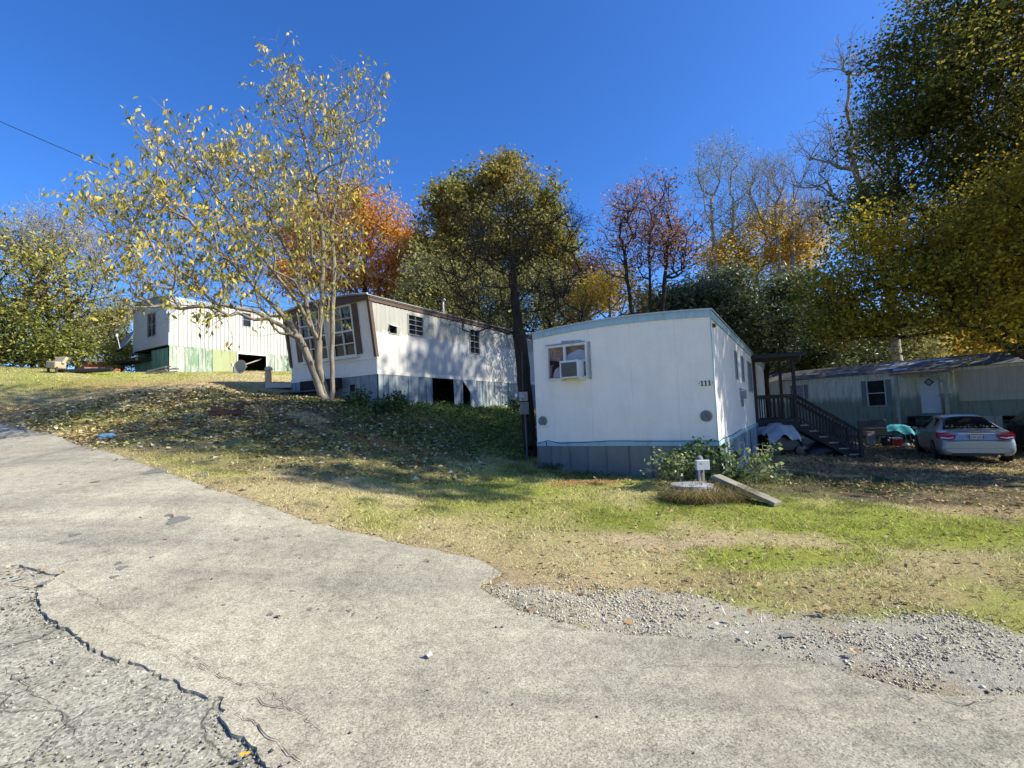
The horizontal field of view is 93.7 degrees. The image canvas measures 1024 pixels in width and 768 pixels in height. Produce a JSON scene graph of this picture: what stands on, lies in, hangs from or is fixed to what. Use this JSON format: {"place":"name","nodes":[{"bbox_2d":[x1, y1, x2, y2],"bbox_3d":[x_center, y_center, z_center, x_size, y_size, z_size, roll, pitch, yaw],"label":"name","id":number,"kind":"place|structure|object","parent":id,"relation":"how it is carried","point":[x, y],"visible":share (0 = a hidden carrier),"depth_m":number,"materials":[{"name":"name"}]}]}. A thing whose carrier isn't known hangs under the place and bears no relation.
{"place":"outdoors","nodes":[
{"label":"outdoors","id":0,"kind":"place"},
{"bbox_2d":[0,0,1020,371],"label":"sky","id":1,"kind":"structure","parent":0,"point":[598,89],"materials":[{"name":"blue"}]},
{"bbox_2d":[0,423,1023,767],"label":"road","id":2,"kind":"structure","parent":0,"point":[202,585],"depth_m":3.02,"materials":[{"name":"concrete"}]},
{"bbox_2d":[0,567,508,767],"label":"worn road base","id":3,"kind":"object","parent":2,"relation":"attached to","point":[16,717],"visible":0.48,"depth_m":2.51,"materials":[{"name":"asphalt"}]},
{"bbox_2d":[3,567,265,767],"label":"road grit","id":4,"kind":"object","parent":3,"relation":"on","point":[179,706],"visible":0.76,"depth_m":2.80,"materials":[{"name":"gravel"}]},
{"bbox_2d":[0,567,508,767],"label":"road grit","id":5,"kind":"object","parent":3,"relation":"on","point":[119,726],"visible":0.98,"depth_m":2.49,"materials":[{"name":"gravel"}]},
{"bbox_2d":[36,458,796,636],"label":"tar spots","id":6,"kind":"object","parent":2,"relation":"on","point":[174,520],"visible":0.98,"depth_m":5.29,"materials":[{"name":"asphalt"}]},
{"bbox_2d":[6,566,1019,766],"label":"road cracks","id":7,"kind":"object","parent":2,"relation":"on","point":[259,726],"visible":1,"depth_m":2.66,"materials":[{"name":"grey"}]},
{"bbox_2d":[167,518,1001,766],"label":"road grit","id":8,"kind":"object","parent":2,"relation":"on","point":[272,750],"visible":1,"depth_m":2.63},
{"bbox_2d":[157,467,1021,708],"bbox_3d":[-0.970,1.487,4.791,11.819,1.011,1.006,-4,-4,28],"label":"road grit","id":9,"kind":"object","parent":2,"relation":"on","point":[936,685],"visible":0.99,"depth_m":3.45,"materials":[{"name":"gravel"}]},
{"bbox_2d":[0,367,1023,695],"bbox_3d":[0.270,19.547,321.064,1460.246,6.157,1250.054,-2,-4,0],"label":"ground","id":10,"kind":"structure","parent":0,"point":[986,673],"depth_m":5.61,"materials":[{"name":"plant"}]},
{"bbox_2d":[46,357,68,372],"bbox_3d":[-18.388,-0.776,19.406,0.704,0.688,0.433,-4,-4,20],"label":"utility box","id":11,"kind":"object","parent":10,"relation":"on","point":[57,363],"visible":0.98,"depth_m":19.29,"materials":[{"name":"beige metal"}]},
{"bbox_2d":[0,290,116,369],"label":"holly bush","id":12,"kind":"object","parent":10,"relation":"on","point":[15,349],"visible":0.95,"depth_m":22.72,"materials":[{"name":"green plant"}]},
{"bbox_2d":[0,188,125,355],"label":"bare tree","id":13,"kind":"object","parent":10,"relation":"on","point":[65,224],"visible":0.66,"depth_m":27.06,"materials":[{"name":"grey plant"}]},
{"bbox_2d":[0,208,132,367],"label":"broadleaf tree","id":14,"kind":"object","parent":10,"relation":"on","point":[33,264],"visible":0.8,"depth_m":23.81,"materials":[{"name":"green plant"}]},
{"bbox_2d":[58,368,113,372],"bbox_3d":[-17.424,-0.541,19.614,2.208,0.190,0.240,-2,-4,0],"label":"log","id":15,"kind":"object","parent":10,"relation":"on","point":[90,370],"visible":0.81,"depth_m":19.54,"materials":[{"name":"brown wood"}]},
{"bbox_2d":[68,356,125,371],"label":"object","id":16,"kind":"structure","parent":10,"relation":"on","point":[92,365],"depth_m":46.62,"materials":[{"name":"brown"}]},
{"bbox_2d":[75,297,132,359],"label":"tree","id":17,"kind":"object","parent":10,"relation":"on","point":[111,334],"visible":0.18,"depth_m":47.66,"materials":[{"name":"green plant"}]},
{"bbox_2d":[91,292,140,371],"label":"broadleaf tree","id":18,"kind":"object","parent":10,"relation":"on","point":[126,352],"visible":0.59,"depth_m":25.86,"materials":[{"name":"green plant"}]},
{"bbox_2d":[144,366,178,373],"bbox_3d":[-15.129,-0.624,20.718,1.335,0.320,0.432,-2,-4,0],"label":"pile","id":19,"kind":"object","parent":10,"relation":"on","point":[159,370],"visible":1,"depth_m":20.70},
{"bbox_2d":[113,295,291,372],"bbox_3d":[-14.174,-1.812,31.290,4.293,4.557,17.760,-4,-4,31],"label":"mobile home","id":20,"kind":"object","parent":10,"relation":"on","point":[180,344],"visible":0.32,"depth_m":24.82,"materials":[{"name":"beige metal"}]},
{"bbox_2d":[115,331,133,349],"bbox_3d":[-18.543,-2.104,23.055,0.955,0.959,0.783,-2,-4,0],"label":"satellite dish","id":21,"kind":"object","parent":20,"relation":"attached to","point":[126,340],"visible":1,"depth_m":23.21,"materials":[{"name":"metal"}]},
{"bbox_2d":[147,311,155,337],"bbox_3d":[-18.134,-2.981,24.177,0.940,1.240,0.078,-4,-4,31],"label":"window","id":22,"kind":"structure","parent":20,"relation":"in","point":[151,319],"depth_m":24.19,"materials":[{"name":"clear glass"}]},
{"bbox_2d":[242,312,250,326],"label":"window","id":23,"kind":"structure","parent":20,"relation":"in","point":[246,322],"depth_m":26.60,"materials":[{"name":"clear glass"}]},
{"bbox_2d":[35,29,397,401],"bbox_3d":[-7.231,-4.831,13.291,4.695,11.136,8.406,-6,-5,42],"label":"tree","id":24,"kind":"object","parent":10,"relation":"on","point":[316,371],"visible":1,"depth_m":12.87,"materials":[{"name":"yellow plant"}]},
{"bbox_2d":[209,404,243,414],"bbox_3d":[-6.994,0.619,11.778,0.754,0.258,0.236,-2,-4,-12],"label":"timber step","id":25,"kind":"object","parent":10,"relation":"on","point":[215,410],"visible":1,"depth_m":11.71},
{"bbox_2d":[231,360,245,373],"bbox_3d":[-12.660,-0.769,22.149,0.602,0.707,0.589,0,-5,-38],"label":"satellite dish","id":26,"kind":"object","parent":10,"relation":"on","point":[239,366],"visible":0.96,"depth_m":22.26,"materials":[{"name":"metal"}]},
{"bbox_2d":[0,383,507,483],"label":"leaf litter","id":27,"kind":"object","parent":10,"relation":"on","point":[25,423],"visible":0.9,"depth_m":11.97,"materials":[{"name":"plant"}]},
{"bbox_2d":[265,370,271,382],"bbox_3d":[-9.295,-0.189,18.302,0.230,0.660,0.224,-2,-4,0],"label":"log post","id":28,"kind":"object","parent":10,"relation":"on","point":[268,376],"visible":0.85,"depth_m":18.22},
{"bbox_2d":[265,383,291,388],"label":"concrete slab","id":29,"kind":"structure","parent":10,"relation":"on","point":[280,385],"depth_m":17.64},
{"bbox_2d":[280,378,341,394],"bbox_3d":[-6.676,0.173,15.887,2.450,0.598,0.550,-4,-4,31],"label":"concrete slab","id":30,"kind":"object","parent":10,"relation":"on","point":[307,386],"visible":0.43,"depth_m":15.94,"materials":[{"name":"grey concrete"}]},
{"bbox_2d":[249,172,426,303],"bbox_3d":[-12.677,-7.606,36.594,14.218,16.524,9.562,-2,-4,0],"label":"maple tree","id":31,"kind":"object","parent":10,"relation":"on","point":[395,235],"visible":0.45,"depth_m":35.57,"materials":[{"name":"orange plant"}]},
{"bbox_2d":[338,384,374,406],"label":"leafy shrub","id":32,"kind":"object","parent":10,"relation":"on","point":[358,397],"visible":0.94,"depth_m":14.09,"materials":[{"name":"green plant"}]},
{"bbox_2d":[367,393,404,413],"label":"leafy shrub","id":33,"kind":"object","parent":10,"relation":"on","point":[383,404],"visible":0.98,"depth_m":13.79,"materials":[{"name":"green plant"}]},
{"bbox_2d":[380,390,411,411],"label":"leafy shrub","id":34,"kind":"object","parent":10,"relation":"on","point":[400,399],"visible":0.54,"depth_m":14.37,"materials":[{"name":"green plant"}]},
{"bbox_2d":[275,395,536,457],"bbox_3d":[-2.623,1.119,15.959,8.459,2.137,10.141,-2,-4,0],"label":"ground cover","id":35,"kind":"object","parent":10,"relation":"on","point":[448,403],"visible":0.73,"depth_m":13.90,"materials":[{"name":"green plant"}]},
{"bbox_2d":[283,292,535,407],"bbox_3d":[-1.109,-0.720,23.953,4.701,5.080,19.480,-4,-4,31],"label":"mobile home","id":36,"kind":"object","parent":10,"relation":"on","point":[385,346],"visible":0.62,"depth_m":16.60,"materials":[{"name":"white"}]},
{"bbox_2d":[0,121,443,300],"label":"power line","id":37,"kind":"object","parent":36,"relation":"on","point":[217,213],"visible":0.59,"depth_m":17.45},
{"bbox_2d":[297,309,328,364],"bbox_3d":[-6.740,-1.574,16.348,1.460,1.710,0.308,-4,-4,31],"label":"window","id":38,"kind":"structure","parent":36,"relation":"in","point":[308,338],"depth_m":16.41,"materials":[{"name":"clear glass"}]},
{"bbox_2d":[328,303,358,360],"bbox_3d":[-5.501,-1.670,15.612,1.210,1.710,0.308,-4,-4,31],"label":"window","id":39,"kind":"structure","parent":36,"relation":"in","point":[345,345],"depth_m":15.58,"materials":[{"name":"white glass"}]},
{"bbox_2d":[389,324,398,334],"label":"window","id":40,"kind":"structure","parent":36,"relation":"in","point":[392,328],"depth_m":15.63,"materials":[{"name":"black glass"}]},
{"bbox_2d":[407,313,423,336],"bbox_3d":[-3.334,-2.014,16.562,0.083,0.720,0.790,-4,-4,31],"label":"window","id":41,"kind":"structure","parent":36,"relation":"in","point":[415,323],"depth_m":16.57,"materials":[{"name":"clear glass"}]},
{"bbox_2d":[469,328,479,354],"bbox_3d":[-1.540,-1.719,19.548,0.083,1.020,0.710,-4,-4,31],"label":"window","id":42,"kind":"structure","parent":36,"relation":"in","point":[473,350],"depth_m":19.54,"materials":[{"name":"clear glass"}]},
{"bbox_2d":[387,269,447,310],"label":"young tree","id":43,"kind":"object","parent":10,"relation":"on","point":[417,294],"visible":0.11,"depth_m":29.15,"materials":[{"name":"green plant"}]},
{"bbox_2d":[381,237,487,319],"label":"young tree","id":44,"kind":"object","parent":10,"relation":"on","point":[420,270],"visible":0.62,"depth_m":28.29,"materials":[{"name":"green plant"}]},
{"bbox_2d":[432,248,543,330],"bbox_3d":[-1.865,-3.657,30.282,7.715,9.007,5.979,-2,-4,0],"label":"young tree","id":45,"kind":"object","parent":10,"relation":"on","point":[497,305],"visible":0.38,"depth_m":29.52,"materials":[{"name":"green plant"}]},
{"bbox_2d":[399,143,588,329],"bbox_3d":[-1.153,-7.608,33.339,13.231,17.993,8.286,-2,-4,0],"label":"oak tree","id":46,"kind":"object","parent":10,"relation":"on","point":[506,167],"visible":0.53,"depth_m":32.22,"materials":[{"name":"green plant"}]},
{"bbox_2d":[417,169,601,455],"bbox_3d":[0.130,-1.677,12.322,5.045,7.396,3.921,-1,-4,-14],"label":"broadleaf tree","id":47,"kind":"object","parent":10,"relation":"on","point":[519,338],"visible":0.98,"depth_m":12.19,"materials":[{"name":"green plant"}]},
{"bbox_2d":[502,396,519,411],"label":"leafy shrub","id":48,"kind":"object","parent":10,"relation":"on","point":[516,402],"visible":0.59,"depth_m":19.09,"materials":[{"name":"green plant"}]},
{"bbox_2d":[0,365,1023,493],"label":"grass","id":49,"kind":"structure","parent":10,"relation":"on","point":[8,368],"depth_m":12.19,"materials":[{"name":"plant"}]},
{"bbox_2d":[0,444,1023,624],"bbox_3d":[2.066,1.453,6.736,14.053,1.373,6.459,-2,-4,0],"label":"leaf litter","id":50,"kind":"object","parent":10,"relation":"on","point":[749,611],"visible":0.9,"depth_m":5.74,"materials":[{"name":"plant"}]},
{"bbox_2d":[519,352,528,457],"bbox_3d":[0.305,0.554,11.830,0.220,2.718,0.220,-2,-4,-8],"label":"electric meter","id":51,"kind":"object","parent":10,"relation":"on","point":[524,406],"visible":0.98,"depth_m":11.83,"materials":[{"name":"metal"}]},
{"bbox_2d":[486,249,613,333],"bbox_3d":[2.228,-3.236,29.498,7.459,9.762,6.700,-2,-4,0],"label":"young tree","id":52,"kind":"object","parent":10,"relation":"on","point":[534,305],"visible":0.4,"depth_m":28.52,"materials":[{"name":"green plant"}]},
{"bbox_2d":[539,461,570,469],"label":"grass tuft","id":53,"kind":"object","parent":10,"relation":"on","point":[551,468],"visible":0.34,"depth_m":10.20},
{"bbox_2d":[551,241,622,319],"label":"brown leaf tree","id":54,"kind":"object","parent":10,"relation":"on","point":[585,264],"visible":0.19,"depth_m":30.77,"materials":[{"name":"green plant"}]},
{"bbox_2d":[548,253,658,325],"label":"yellow tree","id":55,"kind":"object","parent":10,"relation":"on","point":[601,294],"visible":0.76,"depth_m":26.59,"materials":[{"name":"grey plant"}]},
{"bbox_2d":[529,308,765,481],"bbox_3d":[6.107,0.589,16.210,3.868,4.150,15.620,-4,-4,31],"label":"mobile home","id":56,"kind":"object","parent":10,"relation":"on","point":[670,380],"visible":0.79,"depth_m":9.58,"materials":[{"name":"white"}]},
{"bbox_2d":[546,342,588,380],"bbox_3d":[1.170,-0.466,10.182,0.945,0.745,0.095,-4,-4,31],"label":"window","id":57,"kind":"structure","parent":56,"relation":"in","point":[554,354],"depth_m":10.26,"materials":[{"name":"glass"}]},
{"bbox_2d":[559,359,585,380],"bbox_3d":[1.259,-0.282,9.972,0.460,0.400,0.392,-4,-4,31],"label":"air conditioner","id":58,"kind":"object","parent":56,"relation":"attached to","point":[572,369],"visible":0.98,"depth_m":9.82,"materials":[{"name":"metal"}]},
{"bbox_2d":[734,350,738,379],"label":"window","id":59,"kind":"structure","parent":56,"relation":"in","point":[735,353],"depth_m":12.02,"materials":[{"name":"grey glass"}]},
{"bbox_2d":[740,356,744,381],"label":"window","id":60,"kind":"structure","parent":56,"relation":"in","point":[742,360],"depth_m":13.55,"materials":[{"name":"grey glass"}]},
{"bbox_2d":[747,361,752,392],"bbox_3d":[7.583,-0.212,15.331,0.078,0.960,1.390,-4,-4,31],"label":"window","id":61,"kind":"structure","parent":56,"relation":"in","point":[749,367],"depth_m":15.34,"materials":[{"name":"grey glass"}]},
{"bbox_2d":[583,158,718,314],"bbox_3d":[6.091,-3.561,20.720,5.602,11.598,4.708,-2,-4,0],"label":"red leaf tree","id":62,"kind":"object","parent":10,"relation":"on","point":[675,235],"visible":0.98,"depth_m":20.68,"materials":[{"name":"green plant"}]},
{"bbox_2d":[640,446,685,487],"bbox_3d":[2.534,1.407,8.109,0.757,0.826,0.558,-2,-4,0],"label":"leafy shrub","id":63,"kind":"object","parent":10,"relation":"on","point":[659,467],"visible":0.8,"depth_m":8.09,"materials":[{"name":"green plant"}]},
{"bbox_2d":[654,467,688,481],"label":"grass tuft","id":64,"kind":"object","parent":10,"relation":"on","point":[675,479],"visible":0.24,"depth_m":8.70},
{"bbox_2d":[661,448,701,481],"bbox_3d":[2.778,1.399,7.953,0.786,0.793,0.585,-2,-4,0],"label":"leafy shrub","id":65,"kind":"object","parent":10,"relation":"on","point":[674,463],"visible":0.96,"depth_m":7.88,"materials":[{"name":"green plant"}]},
{"bbox_2d":[621,266,751,323],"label":"evergreen trees","id":66,"kind":"object","parent":10,"relation":"on","point":[684,296],"visible":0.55,"depth_m":25.78,"materials":[{"name":"green plant"}]},
{"bbox_2d":[665,481,718,499],"bbox_3d":[2.836,1.707,7.552,0.820,0.286,0.820,-2,-4,0],"label":"concrete ring","id":67,"kind":"object","parent":10,"relation":"on","point":[704,485],"visible":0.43,"depth_m":7.42,"materials":[{"name":"concrete"}]},
{"bbox_2d":[694,455,709,481],"bbox_3d":[3.099,1.508,7.862,0.210,0.663,0.236,-2,-4,0],"label":"yard post","id":68,"kind":"object","parent":10,"relation":"on","point":[701,468],"visible":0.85,"depth_m":7.78,"materials":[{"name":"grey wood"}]},
{"bbox_2d":[664,436,754,481],"bbox_3d":[3.320,1.327,8.231,1.399,0.903,0.984,-2,-4,0],"label":"leafy shrub","id":69,"kind":"object","parent":10,"relation":"on","point":[697,442],"visible":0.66,"depth_m":8.14,"materials":[{"name":"green plant"}]},
{"bbox_2d":[639,479,786,504],"bbox_3d":[2.921,1.645,7.293,2.436,0.301,2.225,-2,-4,0],"label":"grass clump","id":70,"kind":"object","parent":10,"relation":"on","point":[724,494],"visible":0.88,"depth_m":7.05,"materials":[{"name":"plant"}]},
{"bbox_2d":[678,128,775,275],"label":"tall thin tree","id":71,"kind":"object","parent":10,"relation":"on","point":[733,208],"visible":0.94,"depth_m":42.65,"materials":[{"name":"grey plant"}]},
{"bbox_2d":[688,245,788,353],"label":"evergreen trees","id":72,"kind":"object","parent":10,"relation":"on","point":[749,331],"visible":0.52,"depth_m":26.72,"materials":[{"name":"green plant"}]},
{"bbox_2d":[712,474,781,506],"bbox_3d":[3.525,1.593,7.258,0.200,0.364,0.973,0,-4,-34],"label":"plank","id":73,"kind":"object","parent":10,"relation":"on","point":[770,500],"visible":0.97,"depth_m":7.16,"materials":[{"name":"grey wood"}]},
{"bbox_2d":[721,472,778,484],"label":"grass tuft","id":74,"kind":"object","parent":10,"relation":"on","point":[764,478],"visible":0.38,"depth_m":8.44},
{"bbox_2d":[483,574,1023,694],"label":"gravel","id":75,"kind":"structure","parent":10,"relation":"on","point":[898,664],"depth_m":3.40,"materials":[{"name":"gravel"}]},
{"bbox_2d":[716,442,792,486],"bbox_3d":[4.045,1.371,8.165,1.130,0.830,0.941,-3,-4,13],"label":"leafy shrub","id":76,"kind":"object","parent":10,"relation":"on","point":[764,459],"visible":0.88,"depth_m":8.02,"materials":[{"name":"green plant"}]},
{"bbox_2d":[685,189,841,290],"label":"yellow tree","id":77,"kind":"object","parent":10,"relation":"on","point":[769,252],"visible":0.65,"depth_m":43.39,"materials":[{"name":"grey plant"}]},
{"bbox_2d":[763,351,794,375],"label":"woodland tree","id":78,"kind":"object","parent":10,"relation":"on","point":[774,370],"visible":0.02,"depth_m":38.24,"materials":[{"name":"green plant"}]},
{"bbox_2d":[757,423,803,455],"bbox_3d":[8.714,1.766,15.612,1.340,1.036,1.050,-2,-4,-5],"label":"covered machine","id":79,"kind":"object","parent":10,"relation":"on","point":[788,437],"visible":0.96,"depth_m":15.20,"materials":[{"name":"fabric"}]},
{"bbox_2d":[740,255,824,417],"bbox_3d":[15.985,-2.311,29.080,6.780,10.709,6.752,1,-5,-43],"label":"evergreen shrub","id":80,"kind":"object","parent":10,"relation":"on","point":[777,305],"visible":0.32,"depth_m":27.90,"materials":[{"name":"green plant"}]},
{"bbox_2d":[726,131,845,278],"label":"bare tree","id":81,"kind":"object","parent":10,"relation":"on","point":[766,191],"visible":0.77,"depth_m":42.60,"materials":[{"name":"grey plant"}]},
{"bbox_2d":[751,351,863,457],"bbox_3d":[9.735,0.807,16.754,3.587,3.726,2.350,-3,-4,16],"label":"wooden porch","id":82,"kind":"object","parent":10,"relation":"on","point":[816,435],"visible":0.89,"depth_m":15.99,"materials":[{"name":"brown wood"}]},
{"bbox_2d":[770,337,863,372],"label":"woodland tree","id":83,"kind":"object","parent":10,"relation":"on","point":[786,369],"visible":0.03,"depth_m":34.35,"materials":[{"name":"green plant"}]},
{"bbox_2d":[770,296,872,370],"bbox_3d":[21.183,-1.863,33.032,7.221,10.007,6.374,-3,-4,13],"label":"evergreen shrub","id":84,"kind":"object","parent":10,"relation":"on","point":[826,355],"visible":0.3,"depth_m":32.04,"materials":[{"name":"green plant"}]},
{"bbox_2d":[804,440,858,455],"bbox_3d":[10.897,2.180,16.300,1.930,0.541,1.151,-3,-4,18],"label":"bag pile","id":85,"kind":"object","parent":10,"relation":"on","point":[819,447],"visible":0.3,"depth_m":15.98,"materials":[{"name":"plastic"}]},
{"bbox_2d":[774,14,921,361],"bbox_3d":[22.233,-9.962,30.621,8.856,26.217,6.444,-2,-4,0],"label":"bare tree","id":86,"kind":"object","parent":10,"relation":"on","point":[853,168],"visible":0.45,"depth_m":30.81,"materials":[{"name":"grey plant"}]},
{"bbox_2d":[866,436,874,444],"bbox_3d":[15.952,2.520,21.317,0.350,0.360,0.360,-2,-4,0],"label":"bucket","id":87,"kind":"object","parent":10,"relation":"on","point":[870,440],"visible":0.95,"depth_m":21.22,"materials":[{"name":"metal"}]},
{"bbox_2d":[831,335,911,365],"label":"woodland tree","id":88,"kind":"object","parent":10,"relation":"on","point":[868,358],"visible":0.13,"depth_m":32.54,"materials":[{"name":"green plant"}]},
{"bbox_2d":[719,438,1023,512],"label":"leaf litter","id":89,"kind":"object","parent":10,"relation":"on","point":[933,461],"visible":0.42,"depth_m":12.55,"materials":[{"name":"plant"}]},
{"bbox_2d":[857,419,893,445],"bbox_3d":[15.962,2.139,21.079,1.100,1.125,0.705,-3,-4,15],"label":"garden bench","id":90,"kind":"object","parent":10,"relation":"on","point":[871,423],"visible":0.64,"depth_m":21.34,"materials":[{"name":"black wood"}]},
{"bbox_2d":[862,427,885,434],"bbox_3d":[15.871,2.065,21.066,0.840,0.350,0.400,-3,-4,12],"label":"cardboard box","id":91,"kind":"object","parent":90,"relation":"on","point":[879,430],"visible":0.82,"depth_m":20.95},
{"bbox_2d":[880,437,891,445],"bbox_3d":[16.239,2.530,20.831,0.443,0.440,0.381,-2,-4,0],"label":"bag","id":92,"kind":"object","parent":10,"relation":"on","point":[884,441],"visible":0.73,"depth_m":20.70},
{"bbox_2d":[753,112,1023,367],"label":"maple tree","id":93,"kind":"object","parent":10,"relation":"on","point":[982,268],"visible":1,"depth_m":16.17,"materials":[{"name":"green plant"}]},
{"bbox_2d":[769,351,1023,439],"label":"mobile home","id":94,"kind":"object","parent":10,"relation":"on","point":[918,393],"visible":0.6,"depth_m":23.90,"materials":[{"name":"metal"}]},
{"bbox_2d":[796,384,804,399],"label":"window","id":95,"kind":"structure","parent":94,"relation":"in","point":[799,388],"depth_m":28.68,"materials":[{"name":"glass"}]},
{"bbox_2d":[866,379,886,406],"bbox_3d":[19.211,0.478,25.302,0.083,1.400,0.870,0,-4,-31],"label":"window","id":96,"kind":"structure","parent":94,"relation":"in","point":[876,390],"depth_m":25.32,"materials":[{"name":"black glass"}]},
{"bbox_2d":[919,376,941,412],"bbox_3d":[20.323,0.526,23.331,0.118,1.780,0.760,0,-4,-31],"label":"door","id":97,"kind":"structure","parent":94,"relation":"in","point":[929,387],"depth_m":23.33,"materials":[{"name":"white paint"}]},
{"bbox_2d":[890,436,902,445],"bbox_3d":[16.609,2.427,20.779,0.420,0.503,0.361,-4,-4,20],"label":"cooler","id":98,"kind":"object","parent":10,"relation":"on","point":[897,441],"visible":0.83,"depth_m":20.64,"materials":[{"name":"red plastic"}]},
{"bbox_2d":[789,0,1023,350],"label":"oak tree","id":99,"kind":"object","parent":10,"relation":"on","point":[944,99],"visible":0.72,"depth_m":20.99,"materials":[{"name":"green plant"}]},
{"bbox_2d":[868,304,971,362],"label":"woodland tree","id":100,"kind":"object","parent":10,"relation":"on","point":[921,352],"visible":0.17,"depth_m":32.38,"materials":[{"name":"green plant"}]},
{"bbox_2d":[920,324,963,357],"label":"woodland tree","id":101,"kind":"object","parent":10,"relation":"on","point":[943,347],"visible":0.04,"depth_m":36.88,"materials":[{"name":"green plant"}]},
{"bbox_2d":[912,414,1015,462],"bbox_3d":[15.620,1.823,16.858,2.150,1.537,4.680,-4,-4,31],"label":"parked car","id":102,"kind":"object","parent":10,"relation":"on","point":[936,437],"visible":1,"depth_m":15.26,"materials":[{"name":"silver metal"}]},
{"bbox_2d":[935,320,1016,357],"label":"woodland tree","id":103,"kind":"object","parent":10,"relation":"on","point":[980,350],"visible":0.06,"depth_m":33.87,"materials":[{"name":"green plant"}]},
{"bbox_2d":[995,0,1023,64],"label":"maple tree","id":104,"kind":"object","parent":10,"relation":"on","point":[1001,4],"visible":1,"depth_m":14.94,"materials":[{"name":"green plant"}]},
{"bbox_2d":[1003,410,1023,446],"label":"parked car","id":105,"kind":"object","parent":10,"relation":"on","point":[1015,425],"visible":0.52,"depth_m":18.04,"materials":[{"name":"black paint"}]},
{"bbox_3d":[17.301,2.328,21.685,1.100,0.732,0.600,-3,-4,18],"label":"folding table","id":106,"kind":"object","parent":10,"relation":"on","visible":0},
{"bbox_2d":[875,424,914,439],"bbox_3d":[17.296,2.206,21.693,1.252,0.766,0.802,-3,-4,18],"label":"cloth","id":107,"kind":"object","parent":106,"relation":"on","point":[902,429],"visible":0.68,"depth_m":21.37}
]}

